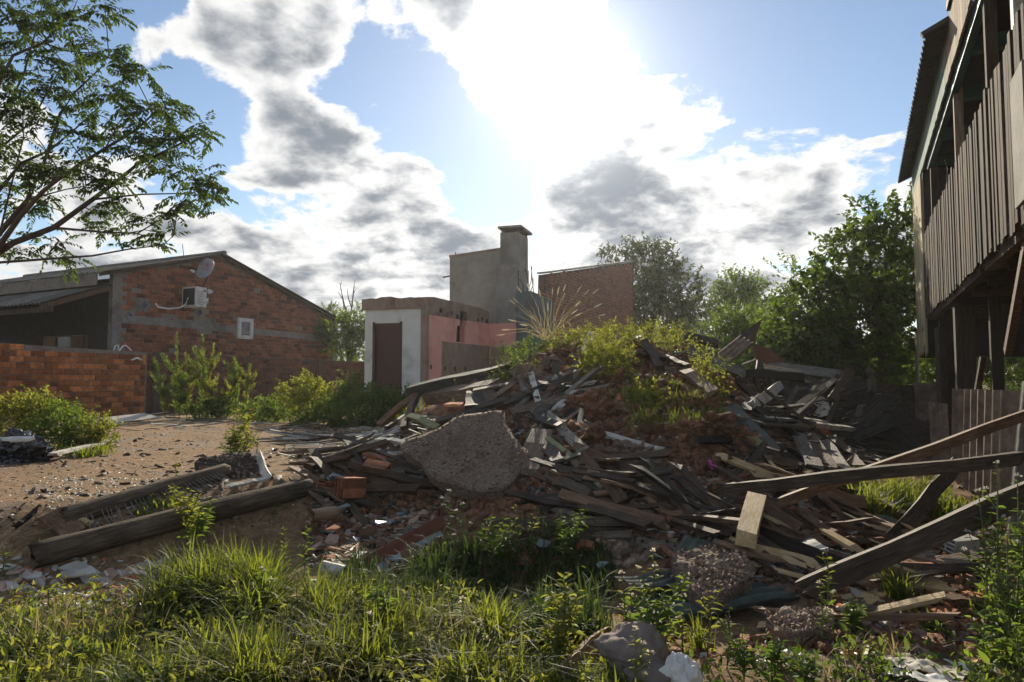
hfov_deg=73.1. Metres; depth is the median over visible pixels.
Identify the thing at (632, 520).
loose plank
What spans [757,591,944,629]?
loose plank
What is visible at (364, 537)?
rubble chunk
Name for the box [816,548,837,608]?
weed
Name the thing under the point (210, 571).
grass
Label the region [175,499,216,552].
weed
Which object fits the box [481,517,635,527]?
loose plank
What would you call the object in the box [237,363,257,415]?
tall weed
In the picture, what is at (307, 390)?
shrub
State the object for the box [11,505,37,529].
stick
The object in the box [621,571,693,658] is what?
weed
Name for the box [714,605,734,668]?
weed
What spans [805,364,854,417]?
fallen slat
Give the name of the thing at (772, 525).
loose plank
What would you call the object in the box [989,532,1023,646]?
weed
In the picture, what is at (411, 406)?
prop pole
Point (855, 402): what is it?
loose plank
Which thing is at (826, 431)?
hollow brick
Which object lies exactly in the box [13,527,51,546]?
dead twigs
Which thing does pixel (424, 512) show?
tile shard
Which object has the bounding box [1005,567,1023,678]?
weed
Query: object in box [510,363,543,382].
boulder
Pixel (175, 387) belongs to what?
tall weed
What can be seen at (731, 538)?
stick
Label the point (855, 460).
loose plank
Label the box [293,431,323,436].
lath
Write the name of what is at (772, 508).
loose plank
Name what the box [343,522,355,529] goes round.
rubble chunk
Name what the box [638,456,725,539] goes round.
loose plank
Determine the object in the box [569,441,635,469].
loose plank
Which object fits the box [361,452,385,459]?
hollow brick
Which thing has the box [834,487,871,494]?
loose plank
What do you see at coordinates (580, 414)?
loose plank
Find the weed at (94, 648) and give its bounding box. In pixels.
[63,633,101,667]
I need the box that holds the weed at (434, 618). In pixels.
[425,609,444,647]
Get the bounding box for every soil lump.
[564,394,580,408]
[576,387,610,406]
[576,423,605,445]
[585,396,632,421]
[669,416,704,439]
[699,410,742,437]
[731,427,759,445]
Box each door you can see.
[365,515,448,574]
[375,323,399,418]
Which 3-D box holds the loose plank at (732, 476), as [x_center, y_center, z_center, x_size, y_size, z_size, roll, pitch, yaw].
[2.045,1.275,5.261,0.089,0.054,1.339,8,17,-45]
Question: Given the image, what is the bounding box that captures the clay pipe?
[307,506,338,520]
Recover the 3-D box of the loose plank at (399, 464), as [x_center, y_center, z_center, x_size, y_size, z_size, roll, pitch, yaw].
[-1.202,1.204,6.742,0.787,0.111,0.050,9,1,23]
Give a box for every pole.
[376,394,412,426]
[384,414,404,430]
[400,392,420,430]
[764,415,785,418]
[786,418,855,431]
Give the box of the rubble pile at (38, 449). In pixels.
[0,428,53,464]
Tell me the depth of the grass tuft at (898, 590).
4.02 m
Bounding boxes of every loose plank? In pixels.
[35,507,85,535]
[47,439,112,455]
[256,450,271,480]
[284,443,393,453]
[288,454,355,464]
[288,466,346,502]
[288,477,349,521]
[290,444,336,449]
[297,443,362,461]
[308,448,367,525]
[309,456,334,484]
[311,485,374,506]
[318,447,346,452]
[322,432,375,455]
[322,495,342,502]
[326,432,414,466]
[326,456,352,476]
[329,467,339,481]
[339,458,394,465]
[341,472,373,482]
[343,439,368,477]
[347,453,380,504]
[348,462,433,489]
[365,493,375,501]
[366,483,420,492]
[368,475,396,483]
[374,437,404,443]
[375,458,419,469]
[390,451,403,455]
[391,465,422,475]
[391,468,404,473]
[398,489,442,495]
[406,413,439,429]
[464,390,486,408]
[467,373,572,413]
[470,378,499,400]
[473,375,545,392]
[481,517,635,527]
[495,380,515,396]
[503,376,560,404]
[503,395,511,408]
[504,353,530,379]
[504,489,570,507]
[508,394,569,414]
[514,428,553,475]
[515,375,549,409]
[516,376,527,391]
[517,488,684,503]
[521,523,660,540]
[523,423,538,438]
[525,472,554,484]
[528,371,543,415]
[528,372,561,383]
[528,489,652,528]
[529,410,566,417]
[530,416,558,429]
[530,457,634,482]
[531,391,565,417]
[531,472,637,508]
[539,360,581,399]
[539,381,580,387]
[539,408,548,428]
[539,466,646,502]
[540,461,582,482]
[542,505,626,530]
[543,443,564,463]
[544,410,588,451]
[544,452,580,462]
[544,468,594,497]
[544,512,570,527]
[545,436,602,488]
[549,471,586,481]
[549,506,600,516]
[551,361,558,374]
[551,464,573,473]
[551,474,590,485]
[553,407,583,426]
[555,377,580,392]
[555,402,565,408]
[561,449,672,465]
[562,407,574,415]
[563,370,580,392]
[564,365,602,393]
[566,380,601,386]
[566,466,637,475]
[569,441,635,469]
[571,461,585,467]
[571,479,631,503]
[573,392,579,420]
[575,408,584,452]
[576,383,613,391]
[578,461,648,468]
[578,531,675,550]
[579,331,593,354]
[583,469,651,489]
[587,529,632,539]
[593,490,626,495]
[594,457,622,460]
[601,478,669,503]
[606,468,678,479]
[613,461,664,498]
[618,465,675,478]
[623,481,719,515]
[625,459,663,464]
[627,490,638,498]
[628,502,676,509]
[629,464,700,510]
[632,460,663,466]
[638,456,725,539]
[643,496,702,539]
[652,509,719,534]
[659,506,718,519]
[667,500,696,513]
[668,461,708,491]
[668,495,708,539]
[674,475,732,515]
[679,368,718,396]
[679,513,739,524]
[687,520,733,538]
[689,406,782,412]
[697,435,733,444]
[697,508,736,514]
[701,511,764,544]
[706,492,837,546]
[709,465,832,540]
[712,538,788,563]
[715,453,864,511]
[721,443,741,450]
[723,404,780,450]
[724,451,806,469]
[726,537,822,569]
[729,395,816,424]
[731,402,805,432]
[731,525,736,532]
[732,379,765,405]
[733,450,771,459]
[734,446,767,475]
[735,416,744,425]
[736,415,810,436]
[736,423,761,445]
[739,438,812,469]
[742,396,754,409]
[742,493,802,530]
[745,547,786,584]
[746,387,770,405]
[747,480,832,527]
[749,606,959,620]
[750,470,839,490]
[751,417,798,423]
[752,377,762,393]
[752,561,877,595]
[753,462,902,517]
[754,407,794,418]
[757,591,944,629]
[758,422,810,429]
[758,534,805,562]
[759,442,767,448]
[759,526,844,564]
[760,524,832,546]
[762,454,800,473]
[763,387,845,451]
[763,429,792,440]
[763,513,791,528]
[763,517,803,535]
[764,446,779,452]
[765,513,776,530]
[768,562,800,572]
[769,401,794,405]
[770,403,805,409]
[771,449,792,456]
[779,445,801,457]
[779,450,821,471]
[780,427,798,435]
[782,418,799,433]
[783,385,799,411]
[785,449,842,467]
[791,434,823,470]
[792,399,829,402]
[792,469,836,519]
[794,565,807,572]
[795,507,937,548]
[795,511,837,531]
[802,538,828,551]
[803,470,814,473]
[804,432,837,470]
[805,498,941,554]
[811,517,873,527]
[816,434,850,469]
[818,494,866,533]
[819,528,864,552]
[820,500,870,525]
[821,490,867,508]
[825,392,840,423]
[827,367,855,402]
[827,435,865,466]
[828,496,859,512]
[828,549,849,557]
[829,548,942,578]
[830,399,872,408]
[832,513,889,531]
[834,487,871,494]
[834,620,875,627]
[835,503,887,526]
[839,423,853,425]
[841,486,895,508]
[843,449,877,461]
[846,537,883,544]
[850,404,865,424]
[850,569,945,585]
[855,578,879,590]
[855,603,908,612]
[858,509,909,532]
[863,372,882,378]
[864,447,901,453]
[866,573,955,592]
[872,545,1020,587]
[877,562,989,573]
[877,584,927,595]
[882,506,906,515]
[882,564,915,575]
[884,456,958,540]
[900,522,950,553]
[904,550,983,563]
[918,551,935,555]
[935,543,1022,556]
[937,544,981,551]
[939,558,1020,580]
[940,593,1013,603]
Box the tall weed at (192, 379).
[178,352,200,417]
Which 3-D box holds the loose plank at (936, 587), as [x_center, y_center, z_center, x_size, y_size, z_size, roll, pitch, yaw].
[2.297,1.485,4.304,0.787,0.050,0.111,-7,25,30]
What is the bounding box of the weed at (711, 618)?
[695,582,722,654]
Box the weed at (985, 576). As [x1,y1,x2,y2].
[960,488,1010,623]
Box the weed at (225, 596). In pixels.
[216,572,239,641]
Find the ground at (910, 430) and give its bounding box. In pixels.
[0,334,1023,681]
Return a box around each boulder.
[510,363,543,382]
[536,354,563,371]
[558,370,571,376]
[594,621,667,675]
[596,535,628,551]
[605,439,638,452]
[619,660,670,681]
[630,439,655,460]
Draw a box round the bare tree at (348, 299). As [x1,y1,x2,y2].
[338,282,356,353]
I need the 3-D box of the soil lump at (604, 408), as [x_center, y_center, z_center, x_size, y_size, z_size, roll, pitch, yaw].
[0.948,0.709,6.834,0.478,0.341,0.362,0,-3,0]
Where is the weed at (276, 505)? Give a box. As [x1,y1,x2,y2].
[273,503,280,516]
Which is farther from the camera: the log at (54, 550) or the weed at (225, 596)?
the log at (54, 550)
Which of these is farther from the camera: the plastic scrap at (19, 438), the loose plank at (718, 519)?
the plastic scrap at (19, 438)
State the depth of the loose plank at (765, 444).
6.29 m
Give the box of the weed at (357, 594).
[349,578,364,620]
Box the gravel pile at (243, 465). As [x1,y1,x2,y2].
[195,449,261,479]
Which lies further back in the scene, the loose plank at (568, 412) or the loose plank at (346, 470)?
the loose plank at (568, 412)
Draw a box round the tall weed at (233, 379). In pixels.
[223,357,241,416]
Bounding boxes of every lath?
[150,423,191,425]
[185,418,224,421]
[191,421,227,426]
[257,439,297,441]
[257,449,300,454]
[265,431,308,437]
[266,441,323,444]
[269,429,298,434]
[276,422,318,429]
[286,436,328,441]
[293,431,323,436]
[324,432,361,433]
[349,428,383,429]
[357,425,398,438]
[366,429,401,442]
[370,420,413,443]
[383,433,419,448]
[386,426,422,436]
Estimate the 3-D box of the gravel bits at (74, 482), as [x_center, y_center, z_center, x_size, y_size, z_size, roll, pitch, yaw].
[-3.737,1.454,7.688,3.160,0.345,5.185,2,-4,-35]
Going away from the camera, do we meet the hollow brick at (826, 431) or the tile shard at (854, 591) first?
the tile shard at (854, 591)
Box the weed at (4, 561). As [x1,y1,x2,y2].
[0,542,11,576]
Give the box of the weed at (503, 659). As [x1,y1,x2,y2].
[489,636,510,677]
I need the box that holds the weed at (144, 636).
[141,629,153,651]
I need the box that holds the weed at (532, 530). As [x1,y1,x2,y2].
[525,505,538,556]
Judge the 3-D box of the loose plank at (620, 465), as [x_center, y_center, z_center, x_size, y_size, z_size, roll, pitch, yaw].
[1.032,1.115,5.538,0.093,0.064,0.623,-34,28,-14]
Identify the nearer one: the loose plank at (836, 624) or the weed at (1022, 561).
the weed at (1022, 561)
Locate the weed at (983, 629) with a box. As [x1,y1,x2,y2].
[964,613,1001,681]
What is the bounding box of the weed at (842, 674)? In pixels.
[831,645,852,681]
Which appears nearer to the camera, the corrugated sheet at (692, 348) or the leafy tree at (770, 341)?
the corrugated sheet at (692, 348)
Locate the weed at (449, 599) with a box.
[437,580,462,626]
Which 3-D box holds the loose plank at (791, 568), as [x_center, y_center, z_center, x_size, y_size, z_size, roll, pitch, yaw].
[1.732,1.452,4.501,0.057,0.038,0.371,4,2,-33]
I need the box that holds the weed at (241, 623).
[223,607,256,643]
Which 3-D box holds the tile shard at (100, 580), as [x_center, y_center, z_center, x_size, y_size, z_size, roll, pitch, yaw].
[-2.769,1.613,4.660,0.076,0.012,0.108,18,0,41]
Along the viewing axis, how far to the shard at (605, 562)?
4.68 m
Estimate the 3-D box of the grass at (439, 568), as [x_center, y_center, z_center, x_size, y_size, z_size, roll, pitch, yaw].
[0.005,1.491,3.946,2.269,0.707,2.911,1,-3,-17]
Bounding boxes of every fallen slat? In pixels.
[786,377,832,416]
[793,377,837,415]
[800,375,841,415]
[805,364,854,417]
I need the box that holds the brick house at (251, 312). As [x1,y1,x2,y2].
[0,251,341,360]
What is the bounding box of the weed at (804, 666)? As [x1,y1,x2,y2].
[787,646,823,681]
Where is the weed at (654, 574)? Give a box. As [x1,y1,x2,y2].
[634,547,661,622]
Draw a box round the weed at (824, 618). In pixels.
[814,580,836,640]
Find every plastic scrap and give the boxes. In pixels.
[0,436,34,441]
[528,485,539,493]
[944,659,967,668]
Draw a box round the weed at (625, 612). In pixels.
[617,570,636,621]
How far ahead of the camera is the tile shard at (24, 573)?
4.56 m
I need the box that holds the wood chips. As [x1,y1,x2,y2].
[28,366,889,583]
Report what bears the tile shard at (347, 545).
on the ground at (910, 430)
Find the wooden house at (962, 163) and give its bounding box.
[898,0,1023,435]
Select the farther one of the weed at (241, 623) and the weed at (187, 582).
the weed at (187, 582)
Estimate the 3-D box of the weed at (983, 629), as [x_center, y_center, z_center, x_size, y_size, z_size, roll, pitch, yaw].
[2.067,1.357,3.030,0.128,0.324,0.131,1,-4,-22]
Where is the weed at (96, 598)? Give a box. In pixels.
[88,588,101,615]
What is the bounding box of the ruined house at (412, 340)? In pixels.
[362,225,553,418]
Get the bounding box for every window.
[43,335,87,348]
[237,318,253,338]
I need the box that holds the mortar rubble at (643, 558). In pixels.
[309,345,1011,659]
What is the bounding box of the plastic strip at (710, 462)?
[707,460,716,469]
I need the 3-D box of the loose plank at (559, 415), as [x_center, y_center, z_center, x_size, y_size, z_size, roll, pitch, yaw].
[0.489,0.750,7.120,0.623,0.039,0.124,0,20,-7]
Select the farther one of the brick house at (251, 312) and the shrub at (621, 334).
the brick house at (251, 312)
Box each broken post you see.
[548,626,611,680]
[747,381,783,407]
[751,359,762,383]
[865,366,876,396]
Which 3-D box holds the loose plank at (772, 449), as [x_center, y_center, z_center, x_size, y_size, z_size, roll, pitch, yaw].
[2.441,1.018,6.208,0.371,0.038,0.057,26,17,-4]
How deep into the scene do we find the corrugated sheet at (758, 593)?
4.08 m
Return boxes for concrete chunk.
[509,399,534,420]
[656,366,679,375]
[674,543,755,610]
[766,605,834,647]
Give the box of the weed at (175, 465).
[173,463,178,475]
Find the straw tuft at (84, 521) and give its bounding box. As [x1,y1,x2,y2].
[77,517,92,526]
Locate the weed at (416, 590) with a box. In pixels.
[409,564,431,611]
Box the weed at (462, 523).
[451,502,472,559]
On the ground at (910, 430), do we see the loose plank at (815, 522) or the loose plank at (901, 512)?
the loose plank at (901, 512)
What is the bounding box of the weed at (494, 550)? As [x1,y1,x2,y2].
[475,514,514,578]
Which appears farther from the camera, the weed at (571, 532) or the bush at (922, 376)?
the bush at (922, 376)
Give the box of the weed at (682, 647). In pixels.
[665,593,691,653]
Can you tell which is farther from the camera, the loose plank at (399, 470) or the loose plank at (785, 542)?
the loose plank at (399, 470)
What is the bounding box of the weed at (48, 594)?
[42,583,57,615]
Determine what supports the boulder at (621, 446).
on the ground at (910, 430)
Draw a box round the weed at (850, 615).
[838,597,868,633]
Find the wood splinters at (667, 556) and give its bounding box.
[301,378,994,654]
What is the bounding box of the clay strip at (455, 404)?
[443,402,464,406]
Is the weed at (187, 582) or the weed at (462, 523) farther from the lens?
the weed at (462, 523)
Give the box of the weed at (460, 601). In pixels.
[456,595,471,629]
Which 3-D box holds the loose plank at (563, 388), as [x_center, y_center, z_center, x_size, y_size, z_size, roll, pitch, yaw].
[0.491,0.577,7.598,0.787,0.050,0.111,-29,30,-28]
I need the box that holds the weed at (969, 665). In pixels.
[958,650,985,681]
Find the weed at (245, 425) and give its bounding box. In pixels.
[225,408,254,449]
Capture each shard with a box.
[0,562,17,571]
[0,577,22,590]
[6,569,24,574]
[6,581,18,591]
[8,566,21,578]
[18,569,31,579]
[20,583,37,591]
[29,571,41,578]
[30,575,46,584]
[35,577,44,586]
[50,578,66,586]
[52,565,57,571]
[59,560,88,570]
[61,568,95,578]
[77,599,102,608]
[80,575,107,583]
[82,565,99,576]
[90,413,161,422]
[93,577,108,581]
[99,567,118,579]
[124,565,148,574]
[128,568,144,575]
[134,560,153,571]
[311,541,321,550]
[320,560,346,577]
[325,524,339,530]
[325,533,338,543]
[327,473,343,479]
[338,504,349,508]
[338,543,352,547]
[344,529,355,535]
[375,520,386,524]
[384,558,393,567]
[385,556,397,561]
[406,515,419,526]
[418,510,428,518]
[536,538,550,547]
[596,561,608,566]
[613,366,623,375]
[840,590,886,604]
[850,587,863,595]
[862,621,880,627]
[877,621,897,626]
[879,621,884,628]
[907,620,920,625]
[930,606,957,615]
[942,601,953,607]
[962,591,982,597]
[964,617,977,621]
[965,624,975,631]
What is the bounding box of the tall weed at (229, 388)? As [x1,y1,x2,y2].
[220,373,239,400]
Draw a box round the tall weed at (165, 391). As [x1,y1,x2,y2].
[149,356,172,416]
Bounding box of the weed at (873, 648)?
[863,636,877,676]
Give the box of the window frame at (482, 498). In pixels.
[477,475,522,504]
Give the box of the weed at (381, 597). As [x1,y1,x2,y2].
[362,585,398,625]
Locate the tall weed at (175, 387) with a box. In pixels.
[161,332,195,416]
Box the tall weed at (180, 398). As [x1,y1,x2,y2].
[170,374,189,417]
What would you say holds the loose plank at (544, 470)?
on the ground at (910, 430)
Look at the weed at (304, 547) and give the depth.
4.82 m
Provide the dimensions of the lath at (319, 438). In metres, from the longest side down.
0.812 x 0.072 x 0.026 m
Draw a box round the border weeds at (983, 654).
[832,519,1023,681]
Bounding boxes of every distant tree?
[321,300,348,323]
[595,240,615,266]
[607,230,723,352]
[692,263,778,335]
[871,337,935,384]
[922,360,1020,388]
[977,357,1023,390]
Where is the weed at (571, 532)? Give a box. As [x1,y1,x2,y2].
[552,509,588,583]
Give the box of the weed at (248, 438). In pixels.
[230,424,259,451]
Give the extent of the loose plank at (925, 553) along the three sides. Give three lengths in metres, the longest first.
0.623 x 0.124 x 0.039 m
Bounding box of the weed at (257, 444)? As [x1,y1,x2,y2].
[252,435,259,453]
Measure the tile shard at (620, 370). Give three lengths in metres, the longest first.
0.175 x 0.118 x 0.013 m
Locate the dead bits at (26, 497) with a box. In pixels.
[0,418,418,527]
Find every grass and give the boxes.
[0,526,669,681]
[0,568,917,681]
[0,577,591,681]
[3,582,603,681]
[52,397,428,516]
[314,510,832,681]
[497,284,604,339]
[610,367,728,432]
[845,465,1023,681]
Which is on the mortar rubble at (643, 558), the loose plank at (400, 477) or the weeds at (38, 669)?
the loose plank at (400, 477)
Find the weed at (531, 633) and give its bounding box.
[524,615,540,666]
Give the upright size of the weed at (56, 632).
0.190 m
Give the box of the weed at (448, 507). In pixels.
[440,489,456,547]
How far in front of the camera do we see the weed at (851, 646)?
3.22 m
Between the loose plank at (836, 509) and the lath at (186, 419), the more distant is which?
the lath at (186, 419)
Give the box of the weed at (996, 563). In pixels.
[964,460,1009,619]
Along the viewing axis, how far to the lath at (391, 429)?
8.68 m
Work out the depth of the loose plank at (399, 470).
6.59 m
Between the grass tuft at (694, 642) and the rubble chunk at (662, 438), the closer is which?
the grass tuft at (694, 642)
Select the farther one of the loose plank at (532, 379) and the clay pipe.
the loose plank at (532, 379)
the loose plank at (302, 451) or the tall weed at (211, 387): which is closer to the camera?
the loose plank at (302, 451)
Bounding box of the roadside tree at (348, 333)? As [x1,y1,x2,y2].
[312,299,364,361]
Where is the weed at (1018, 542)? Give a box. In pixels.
[1003,472,1023,633]
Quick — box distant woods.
[337,326,1018,389]
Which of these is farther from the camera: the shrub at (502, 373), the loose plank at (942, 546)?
the shrub at (502, 373)
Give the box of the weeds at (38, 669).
[0,573,676,681]
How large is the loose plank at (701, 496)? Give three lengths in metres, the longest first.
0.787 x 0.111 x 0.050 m
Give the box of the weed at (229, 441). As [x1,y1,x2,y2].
[218,430,241,453]
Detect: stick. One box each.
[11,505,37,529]
[225,476,269,488]
[551,389,578,410]
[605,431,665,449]
[664,354,690,368]
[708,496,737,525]
[729,534,734,543]
[741,358,756,365]
[768,460,783,469]
[803,417,827,422]
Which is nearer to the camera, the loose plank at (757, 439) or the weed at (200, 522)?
the weed at (200, 522)
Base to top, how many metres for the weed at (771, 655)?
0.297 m
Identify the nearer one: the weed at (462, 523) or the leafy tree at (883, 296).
the weed at (462, 523)
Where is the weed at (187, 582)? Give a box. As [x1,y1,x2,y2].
[181,565,201,621]
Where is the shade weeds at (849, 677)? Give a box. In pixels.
[426,536,1003,681]
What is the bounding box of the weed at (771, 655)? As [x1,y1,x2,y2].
[748,628,798,681]
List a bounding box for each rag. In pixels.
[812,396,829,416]
[863,645,968,681]
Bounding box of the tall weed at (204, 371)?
[187,334,215,415]
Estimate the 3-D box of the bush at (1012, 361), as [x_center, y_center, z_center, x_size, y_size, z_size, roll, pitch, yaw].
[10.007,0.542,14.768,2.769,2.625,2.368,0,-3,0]
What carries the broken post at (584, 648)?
on the ground at (910, 430)
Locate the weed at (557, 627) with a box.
[538,618,571,664]
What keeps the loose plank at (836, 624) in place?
on the ground at (910, 430)
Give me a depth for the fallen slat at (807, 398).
8.93 m
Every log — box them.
[28,478,315,568]
[58,464,230,522]
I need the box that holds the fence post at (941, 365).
[934,327,949,435]
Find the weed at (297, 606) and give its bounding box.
[284,582,306,622]
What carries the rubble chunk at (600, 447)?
on the ground at (910, 430)
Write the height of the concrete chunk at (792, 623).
0.198 m
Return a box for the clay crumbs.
[3,360,1015,664]
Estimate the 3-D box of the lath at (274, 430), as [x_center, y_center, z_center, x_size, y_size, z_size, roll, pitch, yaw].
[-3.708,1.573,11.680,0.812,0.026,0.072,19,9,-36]
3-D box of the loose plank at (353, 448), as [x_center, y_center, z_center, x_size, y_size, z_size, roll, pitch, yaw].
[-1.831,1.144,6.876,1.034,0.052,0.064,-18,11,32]
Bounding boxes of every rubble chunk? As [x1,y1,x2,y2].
[310,527,319,534]
[321,502,336,507]
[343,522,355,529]
[359,526,378,536]
[359,535,368,541]
[402,528,411,534]
[429,498,438,504]
[430,537,442,544]
[438,506,451,516]
[568,357,578,364]
[594,443,604,451]
[644,374,656,378]
[652,440,664,446]
[655,378,665,387]
[657,435,666,441]
[659,423,666,433]
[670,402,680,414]
[704,457,710,470]
[741,469,750,478]
[835,527,847,536]
[848,621,862,630]
[947,583,962,589]
[951,583,972,590]
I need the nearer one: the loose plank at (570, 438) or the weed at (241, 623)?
the weed at (241, 623)
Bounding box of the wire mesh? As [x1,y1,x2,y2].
[86,473,259,527]
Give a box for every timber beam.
[304,439,390,470]
[405,361,511,396]
[421,378,501,404]
[435,389,531,425]
[557,488,667,530]
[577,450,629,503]
[717,451,1023,495]
[745,369,804,381]
[775,410,1023,507]
[793,481,1023,588]
[802,500,1023,598]
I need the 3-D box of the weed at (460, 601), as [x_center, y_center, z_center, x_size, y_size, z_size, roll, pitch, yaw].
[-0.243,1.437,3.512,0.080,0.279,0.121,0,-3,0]
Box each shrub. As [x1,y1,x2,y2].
[0,384,69,438]
[17,393,107,449]
[58,407,128,449]
[178,391,239,418]
[231,392,294,422]
[270,367,342,422]
[289,396,366,427]
[312,368,388,424]
[351,380,421,426]
[452,365,507,401]
[483,338,522,380]
[500,327,554,368]
[540,319,597,350]
[567,328,643,379]
[592,315,649,346]
[620,366,671,410]
[639,315,702,356]
[687,342,735,400]
[689,296,781,369]
[762,326,883,384]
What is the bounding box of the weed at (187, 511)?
[166,483,204,545]
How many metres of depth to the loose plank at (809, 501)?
5.29 m
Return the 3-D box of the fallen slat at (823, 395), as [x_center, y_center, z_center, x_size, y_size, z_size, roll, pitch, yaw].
[4.681,0.793,10.363,0.090,0.048,1.949,40,40,27]
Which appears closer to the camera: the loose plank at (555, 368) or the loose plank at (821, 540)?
the loose plank at (821, 540)
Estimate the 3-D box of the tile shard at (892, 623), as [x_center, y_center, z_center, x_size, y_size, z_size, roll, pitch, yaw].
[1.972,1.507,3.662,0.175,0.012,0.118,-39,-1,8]
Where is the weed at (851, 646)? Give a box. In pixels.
[842,629,855,663]
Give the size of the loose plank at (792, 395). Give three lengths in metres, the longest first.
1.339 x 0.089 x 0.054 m
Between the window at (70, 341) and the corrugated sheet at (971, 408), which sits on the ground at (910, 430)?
the corrugated sheet at (971, 408)
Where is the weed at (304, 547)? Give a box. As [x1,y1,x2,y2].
[295,519,313,573]
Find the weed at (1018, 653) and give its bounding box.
[1001,623,1023,681]
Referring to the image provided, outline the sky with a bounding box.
[0,0,1013,375]
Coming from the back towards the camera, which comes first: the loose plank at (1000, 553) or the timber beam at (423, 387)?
the timber beam at (423, 387)
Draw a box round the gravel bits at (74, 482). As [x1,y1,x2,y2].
[0,450,307,526]
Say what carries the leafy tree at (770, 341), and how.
on the ground at (910, 430)
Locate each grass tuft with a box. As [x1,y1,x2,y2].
[587,655,611,679]
[663,605,744,651]
[869,561,944,609]
[903,604,953,632]
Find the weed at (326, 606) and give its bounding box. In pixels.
[320,593,333,623]
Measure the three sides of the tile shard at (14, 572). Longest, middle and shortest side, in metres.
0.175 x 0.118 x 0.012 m
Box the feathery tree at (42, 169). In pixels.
[0,0,238,284]
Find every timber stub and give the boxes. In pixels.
[635,349,665,361]
[735,491,765,548]
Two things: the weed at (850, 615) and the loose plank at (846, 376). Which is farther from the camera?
the loose plank at (846, 376)
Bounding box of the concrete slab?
[399,407,529,499]
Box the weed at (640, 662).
[628,625,654,681]
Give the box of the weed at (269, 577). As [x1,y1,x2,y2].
[243,566,282,620]
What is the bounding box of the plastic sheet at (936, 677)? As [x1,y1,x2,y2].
[882,665,948,681]
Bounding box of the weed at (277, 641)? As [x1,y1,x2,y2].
[273,624,295,648]
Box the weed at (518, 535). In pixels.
[506,504,522,561]
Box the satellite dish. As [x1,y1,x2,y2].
[190,258,213,286]
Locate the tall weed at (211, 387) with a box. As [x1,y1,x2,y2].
[204,380,219,410]
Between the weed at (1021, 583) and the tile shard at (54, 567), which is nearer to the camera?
the weed at (1021, 583)
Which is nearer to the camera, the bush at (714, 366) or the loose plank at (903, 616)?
the loose plank at (903, 616)
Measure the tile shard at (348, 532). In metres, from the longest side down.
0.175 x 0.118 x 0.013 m
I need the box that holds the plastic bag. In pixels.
[659,652,702,681]
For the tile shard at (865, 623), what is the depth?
3.68 m
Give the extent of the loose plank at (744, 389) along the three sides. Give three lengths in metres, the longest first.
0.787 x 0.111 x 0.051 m
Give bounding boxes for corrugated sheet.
[609,535,715,588]
[619,582,799,623]
[683,331,718,347]
[684,341,717,363]
[714,357,745,376]
[717,335,752,361]
[730,319,761,361]
[764,362,840,377]
[765,369,802,372]
[850,394,892,426]
[852,412,896,442]
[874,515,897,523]
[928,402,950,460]
[951,389,1019,495]
[1006,381,1023,540]
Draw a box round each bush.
[656,313,733,364]
[711,339,763,371]
[862,342,935,384]
[913,353,1023,390]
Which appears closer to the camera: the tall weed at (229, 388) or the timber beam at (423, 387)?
the timber beam at (423, 387)
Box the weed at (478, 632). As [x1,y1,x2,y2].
[470,618,488,663]
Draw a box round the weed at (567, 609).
[536,572,585,657]
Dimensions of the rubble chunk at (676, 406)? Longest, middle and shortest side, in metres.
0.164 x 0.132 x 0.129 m
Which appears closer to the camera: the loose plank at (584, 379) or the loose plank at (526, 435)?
the loose plank at (526, 435)
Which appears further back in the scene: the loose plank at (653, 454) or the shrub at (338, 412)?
the shrub at (338, 412)
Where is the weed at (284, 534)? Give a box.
[275,525,291,570]
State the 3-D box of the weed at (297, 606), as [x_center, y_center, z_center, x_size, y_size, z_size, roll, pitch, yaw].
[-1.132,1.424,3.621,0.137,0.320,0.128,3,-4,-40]
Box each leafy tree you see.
[732,249,852,378]
[766,181,935,384]
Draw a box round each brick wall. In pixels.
[0,343,146,421]
[145,352,364,413]
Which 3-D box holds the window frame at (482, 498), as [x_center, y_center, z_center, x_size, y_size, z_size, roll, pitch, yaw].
[0.025,1.265,5.860,0.571,0.302,0.340,3,-4,-39]
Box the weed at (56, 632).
[43,618,60,642]
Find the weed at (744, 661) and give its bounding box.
[722,625,760,681]
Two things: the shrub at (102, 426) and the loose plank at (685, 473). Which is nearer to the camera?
the loose plank at (685, 473)
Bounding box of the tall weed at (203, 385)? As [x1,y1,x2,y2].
[199,342,220,402]
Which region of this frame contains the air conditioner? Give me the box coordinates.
[155,286,208,309]
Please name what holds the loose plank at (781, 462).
on the ground at (910, 430)
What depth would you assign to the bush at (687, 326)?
19.77 m
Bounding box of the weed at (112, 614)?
[108,607,133,622]
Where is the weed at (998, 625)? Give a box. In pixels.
[982,588,1013,668]
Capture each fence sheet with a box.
[899,385,914,412]
[914,383,936,422]
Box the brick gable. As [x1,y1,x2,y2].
[537,260,633,342]
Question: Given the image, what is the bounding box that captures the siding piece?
[752,344,783,363]
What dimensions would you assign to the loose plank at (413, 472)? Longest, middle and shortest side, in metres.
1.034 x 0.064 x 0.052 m
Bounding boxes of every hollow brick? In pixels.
[316,479,333,488]
[334,477,366,498]
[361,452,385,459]
[361,458,390,477]
[575,539,593,552]
[820,428,831,434]
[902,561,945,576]
[939,534,979,553]
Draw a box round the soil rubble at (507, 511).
[301,340,1006,658]
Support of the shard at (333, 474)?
on the loose plank at (335, 470)
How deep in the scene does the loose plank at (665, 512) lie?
5.05 m
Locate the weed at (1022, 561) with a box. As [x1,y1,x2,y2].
[1008,510,1023,629]
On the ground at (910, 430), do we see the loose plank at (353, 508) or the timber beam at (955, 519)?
the timber beam at (955, 519)
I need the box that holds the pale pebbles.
[0,356,989,665]
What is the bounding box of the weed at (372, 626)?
[366,611,379,639]
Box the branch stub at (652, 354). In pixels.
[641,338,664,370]

